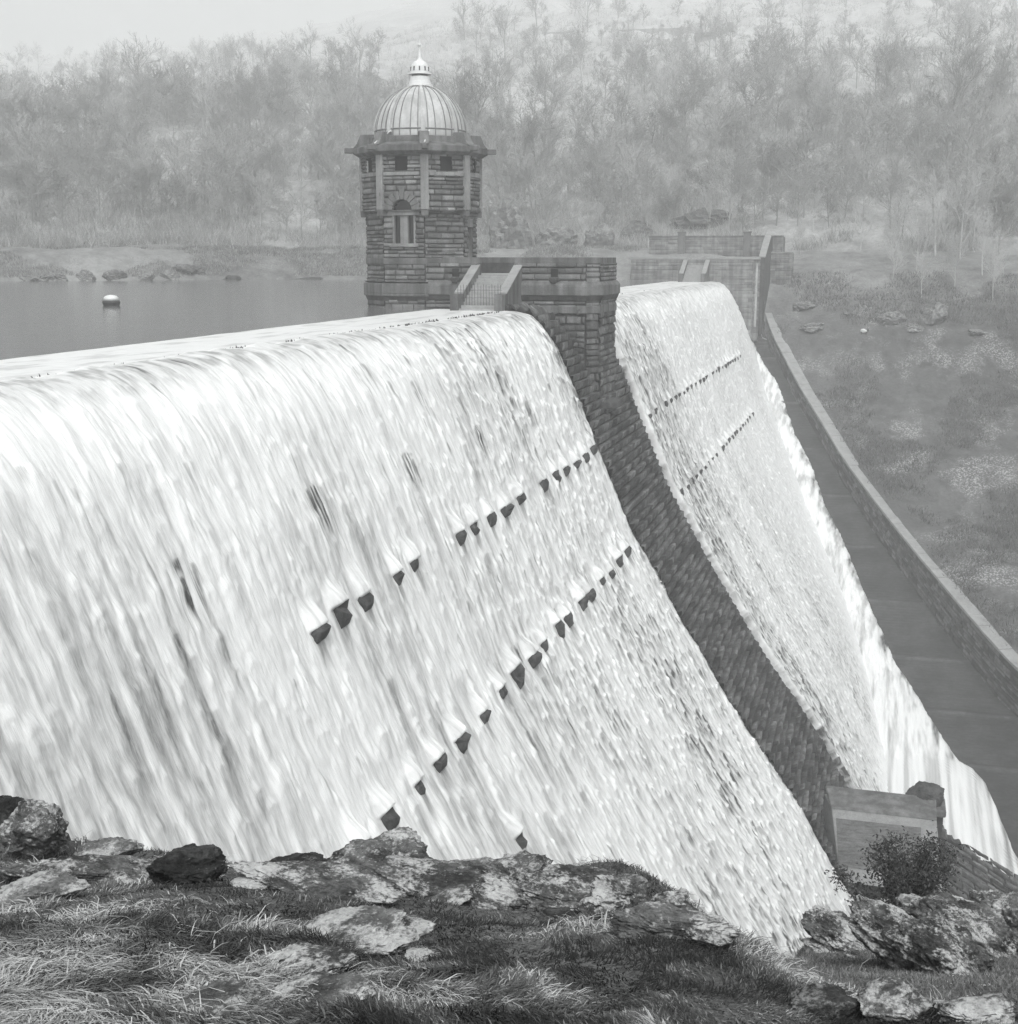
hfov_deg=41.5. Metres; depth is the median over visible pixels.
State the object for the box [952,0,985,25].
bare tree
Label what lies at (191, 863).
rock
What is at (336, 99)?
bare tree
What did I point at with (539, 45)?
bare tree
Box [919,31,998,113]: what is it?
bare tree
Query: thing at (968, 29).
bare tree
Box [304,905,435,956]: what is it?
rock
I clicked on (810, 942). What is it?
rock
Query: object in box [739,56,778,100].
bare tree
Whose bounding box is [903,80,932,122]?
bare tree
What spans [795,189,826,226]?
bare tree
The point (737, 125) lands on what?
bare tree
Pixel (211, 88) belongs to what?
bare tree
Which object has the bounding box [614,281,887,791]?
waterfall
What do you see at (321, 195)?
bare tree
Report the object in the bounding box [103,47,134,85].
bare tree
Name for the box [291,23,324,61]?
bare tree
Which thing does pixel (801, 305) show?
rock
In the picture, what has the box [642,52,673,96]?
bare tree
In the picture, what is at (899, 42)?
bare tree
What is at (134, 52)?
bare tree
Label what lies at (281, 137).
bare tree
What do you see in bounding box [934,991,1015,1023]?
rock
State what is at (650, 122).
bare tree
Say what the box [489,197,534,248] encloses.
bush
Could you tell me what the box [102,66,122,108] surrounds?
bare tree
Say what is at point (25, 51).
bare tree
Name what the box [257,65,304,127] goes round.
bare tree
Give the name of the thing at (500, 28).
bare tree
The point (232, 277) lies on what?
rock
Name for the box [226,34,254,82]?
bare tree
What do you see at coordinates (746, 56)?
bare tree
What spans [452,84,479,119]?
bare tree
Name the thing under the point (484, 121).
bare tree
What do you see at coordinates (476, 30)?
bare tree
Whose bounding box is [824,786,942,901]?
outlet house
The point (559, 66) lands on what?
bare tree
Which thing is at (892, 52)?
bare tree
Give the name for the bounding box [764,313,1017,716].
training wall
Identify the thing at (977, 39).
bare tree
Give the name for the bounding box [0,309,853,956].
waterfall
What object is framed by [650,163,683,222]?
bare tree
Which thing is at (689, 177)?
bare tree
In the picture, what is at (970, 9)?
bare tree
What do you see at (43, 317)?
reservoir water
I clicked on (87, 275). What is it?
rock
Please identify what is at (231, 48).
bare tree
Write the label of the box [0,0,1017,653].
hillside
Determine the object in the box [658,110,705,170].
bare tree
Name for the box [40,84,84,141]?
bare tree
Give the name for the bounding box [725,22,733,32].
house
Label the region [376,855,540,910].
rock
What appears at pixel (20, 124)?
wood
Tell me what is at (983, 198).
bare tree
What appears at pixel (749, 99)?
bare tree
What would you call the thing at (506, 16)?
bare tree
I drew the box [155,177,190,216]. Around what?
bare tree
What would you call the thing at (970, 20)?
bare tree
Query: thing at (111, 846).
rock
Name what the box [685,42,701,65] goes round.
bare tree
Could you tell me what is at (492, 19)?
bare tree
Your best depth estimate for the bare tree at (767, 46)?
332.79 m
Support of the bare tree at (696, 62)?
on the hillside
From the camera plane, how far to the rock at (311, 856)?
7.66 m
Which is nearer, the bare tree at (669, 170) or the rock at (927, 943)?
the rock at (927, 943)
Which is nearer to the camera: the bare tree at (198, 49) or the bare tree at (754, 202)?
the bare tree at (754, 202)
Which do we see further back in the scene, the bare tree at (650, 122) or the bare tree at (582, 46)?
the bare tree at (582, 46)
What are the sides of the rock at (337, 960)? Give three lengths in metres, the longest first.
0.529 x 0.420 x 0.110 m
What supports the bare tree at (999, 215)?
on the hillside
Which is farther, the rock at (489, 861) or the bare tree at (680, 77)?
the bare tree at (680, 77)
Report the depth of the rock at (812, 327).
182.54 m
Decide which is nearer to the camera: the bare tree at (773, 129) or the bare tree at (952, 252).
the bare tree at (952, 252)
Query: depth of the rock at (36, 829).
8.64 m
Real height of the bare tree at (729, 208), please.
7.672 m
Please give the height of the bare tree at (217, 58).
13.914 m
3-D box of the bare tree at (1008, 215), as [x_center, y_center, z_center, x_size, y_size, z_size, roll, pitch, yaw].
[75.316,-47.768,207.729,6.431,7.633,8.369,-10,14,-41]
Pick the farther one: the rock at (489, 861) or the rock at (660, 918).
the rock at (489, 861)
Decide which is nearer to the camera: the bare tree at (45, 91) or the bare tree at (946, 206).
the bare tree at (946, 206)
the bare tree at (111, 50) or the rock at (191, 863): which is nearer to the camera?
the rock at (191, 863)
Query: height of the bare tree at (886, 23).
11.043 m
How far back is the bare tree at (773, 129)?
230.98 m
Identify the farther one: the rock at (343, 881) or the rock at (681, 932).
the rock at (343, 881)
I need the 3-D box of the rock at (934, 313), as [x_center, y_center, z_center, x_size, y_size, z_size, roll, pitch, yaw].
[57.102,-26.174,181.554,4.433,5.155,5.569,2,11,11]
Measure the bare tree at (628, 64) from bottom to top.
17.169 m
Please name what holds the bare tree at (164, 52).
on the hillside
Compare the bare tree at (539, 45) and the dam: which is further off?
the bare tree at (539, 45)
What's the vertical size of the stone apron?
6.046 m
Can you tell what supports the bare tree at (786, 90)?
on the hillside
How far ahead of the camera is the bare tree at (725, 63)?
284.81 m
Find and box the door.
[463,217,472,256]
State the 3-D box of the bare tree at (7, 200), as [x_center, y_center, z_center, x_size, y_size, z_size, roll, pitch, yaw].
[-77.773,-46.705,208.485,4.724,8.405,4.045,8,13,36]
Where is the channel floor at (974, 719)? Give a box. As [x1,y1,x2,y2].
[754,300,1017,896]
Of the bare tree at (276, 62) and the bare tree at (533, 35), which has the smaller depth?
the bare tree at (276, 62)
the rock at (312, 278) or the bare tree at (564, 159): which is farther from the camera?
the bare tree at (564, 159)
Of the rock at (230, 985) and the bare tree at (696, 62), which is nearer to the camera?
the rock at (230, 985)
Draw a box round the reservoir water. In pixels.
[0,279,659,359]
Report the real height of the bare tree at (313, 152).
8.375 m
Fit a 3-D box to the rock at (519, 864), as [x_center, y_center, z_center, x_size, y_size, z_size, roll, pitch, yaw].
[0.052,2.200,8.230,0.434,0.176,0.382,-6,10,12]
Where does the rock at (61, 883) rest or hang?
on the ground at (527, 915)
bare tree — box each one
[0,128,12,168]
[0,184,25,228]
[1,83,23,129]
[17,41,25,54]
[19,69,52,118]
[21,44,30,62]
[28,44,53,72]
[28,153,55,204]
[32,86,63,114]
[37,108,65,138]
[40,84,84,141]
[48,170,81,207]
[53,61,66,78]
[53,74,77,104]
[77,45,130,101]
[87,48,107,87]
[100,40,124,79]
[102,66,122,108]
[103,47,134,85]
[107,32,162,94]
[110,53,161,114]
[116,60,133,81]
[121,73,151,123]
[128,154,173,213]
[132,130,160,167]
[150,47,171,67]
[154,73,175,122]
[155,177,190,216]
[162,53,187,84]
[174,71,196,114]
[188,34,209,74]
[190,68,229,135]
[201,61,230,99]
[204,42,234,83]
[215,34,246,77]
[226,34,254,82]
[227,69,272,127]
[228,58,258,86]
[237,154,264,196]
[244,36,255,59]
[245,177,270,216]
[252,36,275,76]
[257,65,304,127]
[258,64,292,101]
[261,46,292,88]
[264,121,290,164]
[267,64,301,103]
[274,51,301,98]
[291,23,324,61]
[306,138,326,179]
[308,176,341,224]
[311,182,331,218]
[317,76,356,145]
[338,17,375,77]
[346,70,379,131]
[346,156,367,180]
[352,64,406,125]
[359,27,389,60]
[359,113,375,134]
[430,59,484,112]
[431,77,464,106]
[449,0,484,39]
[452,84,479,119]
[454,65,482,92]
[455,20,472,50]
[455,56,511,132]
[460,10,492,51]
[464,96,513,158]
[466,122,482,138]
[470,112,516,168]
[471,52,520,125]
[475,86,549,169]
[483,82,520,146]
[487,1,531,62]
[487,98,518,141]
[488,9,514,40]
[491,8,509,42]
[496,63,517,99]
[500,51,515,89]
[506,102,558,175]
[513,33,551,71]
[521,38,592,122]
[522,0,545,26]
[523,27,540,43]
[525,52,577,121]
[543,21,583,68]
[544,45,574,88]
[555,148,573,176]
[560,0,601,22]
[561,144,584,198]
[568,92,625,151]
[569,34,591,61]
[601,32,647,98]
[616,20,648,77]
[616,119,637,166]
[617,137,642,195]
[621,95,651,144]
[638,4,652,19]
[641,108,673,142]
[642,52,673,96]
[650,30,680,80]
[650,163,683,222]
[651,54,683,105]
[652,62,715,154]
[655,33,720,112]
[655,60,697,111]
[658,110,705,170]
[661,53,688,92]
[661,158,700,207]
[668,0,684,13]
[668,164,697,191]
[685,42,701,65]
[685,65,713,105]
[687,1,726,54]
[688,163,718,201]
[698,13,717,30]
[698,182,726,226]
[702,39,748,108]
[709,39,741,66]
[715,1,748,49]
[715,86,764,148]
[719,69,739,106]
[720,190,742,231]
[721,53,765,112]
[723,52,746,84]
[727,77,771,134]
[730,203,761,234]
[738,35,793,94]
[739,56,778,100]
[741,44,762,77]
[741,172,771,224]
[742,27,774,71]
[742,36,807,118]
[750,25,794,75]
[753,119,792,184]
[754,21,790,76]
[757,63,801,131]
[771,21,790,45]
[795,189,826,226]
[802,22,848,86]
[802,60,842,144]
[806,43,862,116]
[808,187,838,228]
[813,49,857,136]
[851,191,883,250]
[867,13,925,85]
[873,30,915,95]
[877,98,918,153]
[877,188,928,266]
[879,24,920,67]
[880,12,895,44]
[880,172,925,236]
[882,149,915,198]
[885,239,911,280]
[891,43,931,115]
[901,200,940,270]
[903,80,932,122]
[907,164,959,255]
[911,249,943,297]
[914,87,952,138]
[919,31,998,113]
[920,47,970,112]
[931,0,946,16]
[931,228,969,287]
[936,17,993,93]
[936,183,958,226]
[940,65,979,132]
[944,167,994,258]
[946,197,975,232]
[947,0,982,53]
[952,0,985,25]
[952,14,988,48]
[960,0,983,25]
[961,203,1007,274]
[962,150,1009,244]
[968,173,997,227]
[969,31,996,85]
[971,0,998,30]
[973,239,1010,299]
[977,178,1017,216]
[986,91,1017,141]
[988,198,1017,252]
[1008,0,1017,24]
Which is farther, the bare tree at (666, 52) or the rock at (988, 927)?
the bare tree at (666, 52)
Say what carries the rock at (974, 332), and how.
on the hillside
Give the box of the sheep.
[860,328,868,334]
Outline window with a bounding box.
[388,211,419,246]
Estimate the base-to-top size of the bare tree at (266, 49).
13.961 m
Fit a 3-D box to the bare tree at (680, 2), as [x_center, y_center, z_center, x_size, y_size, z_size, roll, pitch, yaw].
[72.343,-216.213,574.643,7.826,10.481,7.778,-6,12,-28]
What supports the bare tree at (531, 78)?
on the hillside
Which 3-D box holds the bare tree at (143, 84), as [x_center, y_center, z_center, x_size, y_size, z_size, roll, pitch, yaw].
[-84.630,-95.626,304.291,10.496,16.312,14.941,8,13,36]
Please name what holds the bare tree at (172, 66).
on the hillside
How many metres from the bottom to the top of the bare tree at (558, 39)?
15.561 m
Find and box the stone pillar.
[905,781,945,881]
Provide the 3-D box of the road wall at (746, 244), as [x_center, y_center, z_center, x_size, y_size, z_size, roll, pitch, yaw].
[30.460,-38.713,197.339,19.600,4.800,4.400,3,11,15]
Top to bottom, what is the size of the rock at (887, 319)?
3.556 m
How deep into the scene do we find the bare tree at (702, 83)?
312.27 m
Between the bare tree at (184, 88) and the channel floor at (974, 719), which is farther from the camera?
the bare tree at (184, 88)
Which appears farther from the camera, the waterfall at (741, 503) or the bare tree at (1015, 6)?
the bare tree at (1015, 6)
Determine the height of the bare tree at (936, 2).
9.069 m
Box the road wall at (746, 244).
[648,231,784,261]
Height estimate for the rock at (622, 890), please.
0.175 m
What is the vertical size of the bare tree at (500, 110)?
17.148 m
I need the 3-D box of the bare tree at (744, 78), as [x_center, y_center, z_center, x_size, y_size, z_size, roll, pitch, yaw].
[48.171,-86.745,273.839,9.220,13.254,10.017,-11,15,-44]
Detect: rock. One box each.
[0,795,23,824]
[0,799,69,860]
[0,854,152,886]
[0,867,90,904]
[19,275,38,280]
[38,270,67,280]
[74,837,143,855]
[76,269,95,280]
[102,269,127,280]
[138,273,154,279]
[145,843,227,884]
[159,269,179,279]
[162,977,263,1022]
[171,264,207,273]
[221,275,242,279]
[225,860,404,903]
[230,875,269,890]
[234,940,359,979]
[242,852,327,875]
[270,971,376,1006]
[299,277,322,278]
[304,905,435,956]
[326,826,432,870]
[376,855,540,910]
[405,947,433,962]
[424,884,472,905]
[450,856,509,873]
[496,850,552,880]
[514,869,594,912]
[534,226,578,246]
[542,863,614,878]
[543,906,580,918]
[575,896,618,914]
[583,222,614,247]
[588,873,649,907]
[609,901,740,939]
[620,220,656,241]
[630,888,697,910]
[669,207,731,228]
[672,930,685,939]
[683,925,734,947]
[788,982,859,1019]
[792,300,817,310]
[799,322,824,332]
[799,937,835,952]
[801,905,869,952]
[844,310,857,315]
[845,948,859,957]
[848,894,917,970]
[857,975,934,1023]
[876,311,907,327]
[891,915,994,974]
[895,891,1017,957]
[905,323,924,332]
[920,299,948,325]
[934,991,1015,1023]
[968,329,988,335]
[969,889,1017,944]
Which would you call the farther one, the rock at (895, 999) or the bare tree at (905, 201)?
the bare tree at (905, 201)
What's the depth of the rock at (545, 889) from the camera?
7.65 m
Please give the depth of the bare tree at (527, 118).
255.75 m
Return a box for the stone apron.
[942,827,1017,899]
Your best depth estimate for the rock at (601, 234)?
214.39 m
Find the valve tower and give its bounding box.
[344,35,495,307]
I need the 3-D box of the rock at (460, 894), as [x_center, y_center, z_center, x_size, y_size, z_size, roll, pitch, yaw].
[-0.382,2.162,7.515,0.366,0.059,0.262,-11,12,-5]
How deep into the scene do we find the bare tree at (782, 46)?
325.74 m
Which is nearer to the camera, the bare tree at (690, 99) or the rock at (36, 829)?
the rock at (36, 829)
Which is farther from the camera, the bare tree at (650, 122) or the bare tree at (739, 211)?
the bare tree at (650, 122)
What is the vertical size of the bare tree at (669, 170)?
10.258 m
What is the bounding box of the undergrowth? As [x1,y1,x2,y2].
[0,0,1017,252]
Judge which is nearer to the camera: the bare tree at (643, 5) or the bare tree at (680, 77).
the bare tree at (680, 77)
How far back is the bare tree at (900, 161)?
215.72 m
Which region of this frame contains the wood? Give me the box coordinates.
[0,0,1017,242]
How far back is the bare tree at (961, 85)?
244.31 m
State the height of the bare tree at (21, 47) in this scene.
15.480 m
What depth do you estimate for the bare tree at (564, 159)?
249.04 m
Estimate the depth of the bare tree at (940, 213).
197.08 m
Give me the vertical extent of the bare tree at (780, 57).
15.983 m
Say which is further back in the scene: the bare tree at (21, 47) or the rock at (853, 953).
the bare tree at (21, 47)
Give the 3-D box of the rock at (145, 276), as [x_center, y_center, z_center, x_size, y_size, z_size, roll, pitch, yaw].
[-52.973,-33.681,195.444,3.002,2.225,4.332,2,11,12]
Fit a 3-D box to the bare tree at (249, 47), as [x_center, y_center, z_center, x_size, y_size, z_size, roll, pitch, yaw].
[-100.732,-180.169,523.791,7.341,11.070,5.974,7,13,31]
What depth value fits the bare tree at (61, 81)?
311.61 m
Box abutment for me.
[630,235,772,341]
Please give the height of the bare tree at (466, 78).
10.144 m
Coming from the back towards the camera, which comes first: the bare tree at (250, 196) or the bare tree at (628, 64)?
the bare tree at (628, 64)
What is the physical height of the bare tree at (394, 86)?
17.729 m
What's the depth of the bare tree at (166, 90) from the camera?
311.58 m
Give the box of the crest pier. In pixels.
[425,257,622,434]
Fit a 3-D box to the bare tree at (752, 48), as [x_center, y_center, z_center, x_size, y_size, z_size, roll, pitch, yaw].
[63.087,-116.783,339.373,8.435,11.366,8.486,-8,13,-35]
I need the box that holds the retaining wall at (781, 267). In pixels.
[770,252,793,284]
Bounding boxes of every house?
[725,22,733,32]
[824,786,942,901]
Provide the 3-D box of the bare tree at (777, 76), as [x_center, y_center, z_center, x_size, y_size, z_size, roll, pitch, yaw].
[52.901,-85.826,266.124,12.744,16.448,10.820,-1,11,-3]
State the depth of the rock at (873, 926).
10.28 m
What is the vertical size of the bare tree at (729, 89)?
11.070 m
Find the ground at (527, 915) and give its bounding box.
[0,840,1017,1023]
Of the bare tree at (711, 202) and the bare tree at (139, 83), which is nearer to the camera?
the bare tree at (711, 202)
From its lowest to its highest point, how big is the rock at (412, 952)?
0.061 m
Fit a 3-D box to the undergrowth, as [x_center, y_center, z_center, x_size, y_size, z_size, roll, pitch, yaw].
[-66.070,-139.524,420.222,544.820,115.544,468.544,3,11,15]
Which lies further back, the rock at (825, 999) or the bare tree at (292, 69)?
the bare tree at (292, 69)
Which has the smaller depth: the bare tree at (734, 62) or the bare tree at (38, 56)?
the bare tree at (734, 62)
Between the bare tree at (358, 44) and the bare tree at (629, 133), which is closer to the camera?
the bare tree at (629, 133)
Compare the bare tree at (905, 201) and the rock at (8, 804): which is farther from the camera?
the bare tree at (905, 201)
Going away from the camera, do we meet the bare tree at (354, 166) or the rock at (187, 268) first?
the rock at (187, 268)
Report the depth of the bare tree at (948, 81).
241.24 m
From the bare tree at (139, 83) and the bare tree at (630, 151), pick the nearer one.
the bare tree at (630, 151)
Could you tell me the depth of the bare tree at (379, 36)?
437.83 m
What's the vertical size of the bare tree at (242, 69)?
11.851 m
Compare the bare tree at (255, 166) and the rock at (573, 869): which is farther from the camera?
the bare tree at (255, 166)
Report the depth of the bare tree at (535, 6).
522.47 m
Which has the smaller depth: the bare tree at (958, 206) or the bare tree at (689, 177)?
the bare tree at (958, 206)
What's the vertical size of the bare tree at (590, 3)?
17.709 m
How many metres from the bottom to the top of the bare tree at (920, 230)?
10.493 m
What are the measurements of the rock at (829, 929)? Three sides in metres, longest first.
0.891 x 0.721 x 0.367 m
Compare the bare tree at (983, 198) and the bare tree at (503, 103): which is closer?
the bare tree at (983, 198)
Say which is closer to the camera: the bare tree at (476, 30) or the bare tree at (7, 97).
the bare tree at (7, 97)
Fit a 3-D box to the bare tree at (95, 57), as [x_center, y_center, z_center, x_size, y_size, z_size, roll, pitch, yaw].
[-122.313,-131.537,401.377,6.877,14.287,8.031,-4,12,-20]
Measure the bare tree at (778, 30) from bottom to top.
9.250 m
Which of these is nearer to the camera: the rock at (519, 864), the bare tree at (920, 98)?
the rock at (519, 864)
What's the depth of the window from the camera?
92.94 m
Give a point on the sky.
(55, 26)
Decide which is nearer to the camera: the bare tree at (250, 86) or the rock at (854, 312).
the rock at (854, 312)
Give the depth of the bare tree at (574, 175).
238.13 m
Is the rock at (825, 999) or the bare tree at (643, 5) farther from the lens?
the bare tree at (643, 5)
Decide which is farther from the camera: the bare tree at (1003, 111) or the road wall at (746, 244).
the bare tree at (1003, 111)
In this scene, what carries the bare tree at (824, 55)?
on the hillside
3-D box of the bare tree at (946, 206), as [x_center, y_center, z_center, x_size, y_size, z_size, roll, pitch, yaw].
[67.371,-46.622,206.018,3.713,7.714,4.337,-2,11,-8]
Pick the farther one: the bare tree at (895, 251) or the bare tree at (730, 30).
the bare tree at (730, 30)
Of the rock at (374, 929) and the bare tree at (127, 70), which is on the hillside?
the bare tree at (127, 70)
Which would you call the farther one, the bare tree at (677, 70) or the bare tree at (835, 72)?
the bare tree at (677, 70)
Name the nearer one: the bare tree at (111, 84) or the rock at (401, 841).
the rock at (401, 841)
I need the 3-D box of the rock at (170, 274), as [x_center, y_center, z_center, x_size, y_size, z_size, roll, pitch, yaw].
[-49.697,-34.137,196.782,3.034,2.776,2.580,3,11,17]
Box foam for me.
[753,342,1017,876]
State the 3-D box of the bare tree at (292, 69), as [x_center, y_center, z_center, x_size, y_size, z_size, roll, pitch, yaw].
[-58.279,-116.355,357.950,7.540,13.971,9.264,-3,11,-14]
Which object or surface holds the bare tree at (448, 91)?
on the hillside
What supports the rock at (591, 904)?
on the ground at (527, 915)
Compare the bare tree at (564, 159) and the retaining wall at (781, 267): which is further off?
the bare tree at (564, 159)
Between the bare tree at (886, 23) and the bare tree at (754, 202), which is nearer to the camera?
the bare tree at (754, 202)
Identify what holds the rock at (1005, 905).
on the ground at (527, 915)
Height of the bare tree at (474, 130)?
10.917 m
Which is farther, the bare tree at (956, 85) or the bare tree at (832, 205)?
the bare tree at (956, 85)
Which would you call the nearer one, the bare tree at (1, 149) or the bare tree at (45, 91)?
the bare tree at (1, 149)
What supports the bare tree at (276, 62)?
on the hillside
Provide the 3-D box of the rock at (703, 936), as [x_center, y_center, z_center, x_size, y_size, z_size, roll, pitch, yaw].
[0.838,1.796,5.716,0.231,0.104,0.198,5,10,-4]
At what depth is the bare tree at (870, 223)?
203.66 m
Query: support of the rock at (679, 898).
on the ground at (527, 915)
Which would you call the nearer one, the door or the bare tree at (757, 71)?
the door
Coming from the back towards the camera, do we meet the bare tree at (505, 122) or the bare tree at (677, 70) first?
the bare tree at (677, 70)
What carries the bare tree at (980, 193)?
on the hillside
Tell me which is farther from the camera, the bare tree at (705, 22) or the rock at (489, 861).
the bare tree at (705, 22)
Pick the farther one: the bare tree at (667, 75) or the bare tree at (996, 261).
the bare tree at (667, 75)
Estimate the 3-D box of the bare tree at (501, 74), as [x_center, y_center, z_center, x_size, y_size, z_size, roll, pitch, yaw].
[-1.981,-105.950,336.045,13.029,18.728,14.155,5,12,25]
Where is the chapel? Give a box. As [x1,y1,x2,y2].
[694,16,713,41]
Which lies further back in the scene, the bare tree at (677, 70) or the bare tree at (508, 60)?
the bare tree at (508, 60)
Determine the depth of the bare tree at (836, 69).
271.11 m
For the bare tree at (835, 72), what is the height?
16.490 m
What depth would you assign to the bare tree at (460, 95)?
267.97 m
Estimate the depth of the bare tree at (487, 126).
256.21 m
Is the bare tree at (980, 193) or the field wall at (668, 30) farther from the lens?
the field wall at (668, 30)
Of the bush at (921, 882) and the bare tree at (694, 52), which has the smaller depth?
the bush at (921, 882)
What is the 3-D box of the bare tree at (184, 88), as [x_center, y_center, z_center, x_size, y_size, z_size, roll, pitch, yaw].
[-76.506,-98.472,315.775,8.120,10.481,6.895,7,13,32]
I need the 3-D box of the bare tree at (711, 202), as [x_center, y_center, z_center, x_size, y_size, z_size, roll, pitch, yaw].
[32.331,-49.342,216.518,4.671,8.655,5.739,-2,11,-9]
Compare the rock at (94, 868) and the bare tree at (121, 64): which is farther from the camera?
the bare tree at (121, 64)
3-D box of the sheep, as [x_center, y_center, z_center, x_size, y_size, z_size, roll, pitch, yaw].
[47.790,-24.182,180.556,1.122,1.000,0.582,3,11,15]
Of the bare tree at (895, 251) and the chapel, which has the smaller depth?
the bare tree at (895, 251)
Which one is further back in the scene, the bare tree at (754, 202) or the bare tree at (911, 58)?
the bare tree at (911, 58)
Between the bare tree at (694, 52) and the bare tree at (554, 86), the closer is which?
the bare tree at (554, 86)
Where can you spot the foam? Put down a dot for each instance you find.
(916, 747)
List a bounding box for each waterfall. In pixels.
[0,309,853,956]
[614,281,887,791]
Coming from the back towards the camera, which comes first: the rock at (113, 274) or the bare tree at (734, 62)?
the bare tree at (734, 62)
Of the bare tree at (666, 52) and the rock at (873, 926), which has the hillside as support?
the bare tree at (666, 52)
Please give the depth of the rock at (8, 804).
9.29 m
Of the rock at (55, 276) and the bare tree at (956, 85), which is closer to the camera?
the rock at (55, 276)
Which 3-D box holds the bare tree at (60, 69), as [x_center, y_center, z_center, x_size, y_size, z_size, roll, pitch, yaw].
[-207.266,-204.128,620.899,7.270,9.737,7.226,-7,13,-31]
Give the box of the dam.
[311,302,856,901]
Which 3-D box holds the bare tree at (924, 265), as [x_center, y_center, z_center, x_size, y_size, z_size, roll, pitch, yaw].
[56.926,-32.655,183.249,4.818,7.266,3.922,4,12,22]
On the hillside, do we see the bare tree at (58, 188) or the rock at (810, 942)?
the bare tree at (58, 188)
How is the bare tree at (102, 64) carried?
on the hillside
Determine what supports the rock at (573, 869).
on the ground at (527, 915)
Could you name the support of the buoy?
on the reservoir water
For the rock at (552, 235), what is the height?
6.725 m
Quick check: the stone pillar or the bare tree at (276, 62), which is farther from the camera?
the bare tree at (276, 62)
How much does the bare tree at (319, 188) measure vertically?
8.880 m
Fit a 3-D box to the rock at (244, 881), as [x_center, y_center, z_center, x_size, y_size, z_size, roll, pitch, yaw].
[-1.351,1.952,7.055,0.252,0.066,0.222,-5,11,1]
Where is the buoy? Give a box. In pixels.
[102,295,119,305]
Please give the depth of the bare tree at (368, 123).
253.15 m
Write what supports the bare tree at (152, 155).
on the hillside
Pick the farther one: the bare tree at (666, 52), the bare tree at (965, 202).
the bare tree at (666, 52)
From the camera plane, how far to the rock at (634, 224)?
218.20 m
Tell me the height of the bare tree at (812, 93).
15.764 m
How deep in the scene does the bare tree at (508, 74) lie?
351.78 m
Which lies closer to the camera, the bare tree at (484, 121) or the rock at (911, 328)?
the rock at (911, 328)
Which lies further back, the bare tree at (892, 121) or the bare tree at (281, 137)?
the bare tree at (281, 137)
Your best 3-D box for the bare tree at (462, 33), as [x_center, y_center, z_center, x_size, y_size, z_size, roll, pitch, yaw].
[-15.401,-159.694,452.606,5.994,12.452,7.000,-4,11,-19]
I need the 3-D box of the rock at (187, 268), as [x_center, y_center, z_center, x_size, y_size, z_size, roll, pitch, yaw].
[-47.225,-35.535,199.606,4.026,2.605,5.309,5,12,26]
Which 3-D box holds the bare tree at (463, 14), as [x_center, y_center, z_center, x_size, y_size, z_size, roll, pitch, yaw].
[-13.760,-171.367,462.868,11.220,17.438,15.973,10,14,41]
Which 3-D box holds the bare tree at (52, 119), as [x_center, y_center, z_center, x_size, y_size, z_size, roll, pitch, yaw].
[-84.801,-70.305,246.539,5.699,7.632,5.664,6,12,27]
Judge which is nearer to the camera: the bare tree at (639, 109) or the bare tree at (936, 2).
the bare tree at (639, 109)
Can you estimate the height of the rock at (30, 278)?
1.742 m
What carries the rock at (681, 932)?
on the ground at (527, 915)
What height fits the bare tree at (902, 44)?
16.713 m
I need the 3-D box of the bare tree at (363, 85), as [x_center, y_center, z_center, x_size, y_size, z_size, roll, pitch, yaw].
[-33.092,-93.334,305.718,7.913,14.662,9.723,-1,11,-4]
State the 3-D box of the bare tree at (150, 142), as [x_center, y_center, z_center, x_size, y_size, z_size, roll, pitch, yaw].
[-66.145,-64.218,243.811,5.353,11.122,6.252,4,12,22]
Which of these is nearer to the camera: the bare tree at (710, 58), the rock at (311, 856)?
the rock at (311, 856)
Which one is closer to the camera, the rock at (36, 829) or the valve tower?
the rock at (36, 829)
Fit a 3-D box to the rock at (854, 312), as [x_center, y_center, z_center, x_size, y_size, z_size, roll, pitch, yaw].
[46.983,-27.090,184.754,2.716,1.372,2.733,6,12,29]
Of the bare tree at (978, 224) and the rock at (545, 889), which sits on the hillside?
the bare tree at (978, 224)
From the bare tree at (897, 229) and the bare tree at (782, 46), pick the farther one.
the bare tree at (782, 46)
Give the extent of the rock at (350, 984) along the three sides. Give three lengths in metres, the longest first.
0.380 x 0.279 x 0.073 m
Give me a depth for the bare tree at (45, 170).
218.34 m
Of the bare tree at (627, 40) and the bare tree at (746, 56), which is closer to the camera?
the bare tree at (746, 56)
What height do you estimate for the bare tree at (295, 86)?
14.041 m
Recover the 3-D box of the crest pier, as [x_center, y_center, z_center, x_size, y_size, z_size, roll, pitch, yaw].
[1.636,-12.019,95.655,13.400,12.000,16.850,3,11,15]
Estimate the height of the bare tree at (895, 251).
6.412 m
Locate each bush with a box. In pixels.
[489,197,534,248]
[824,820,964,905]
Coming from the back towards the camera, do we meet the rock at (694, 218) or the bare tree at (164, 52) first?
the bare tree at (164, 52)
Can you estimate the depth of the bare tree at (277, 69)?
320.06 m
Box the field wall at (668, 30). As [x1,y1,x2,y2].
[544,27,687,35]

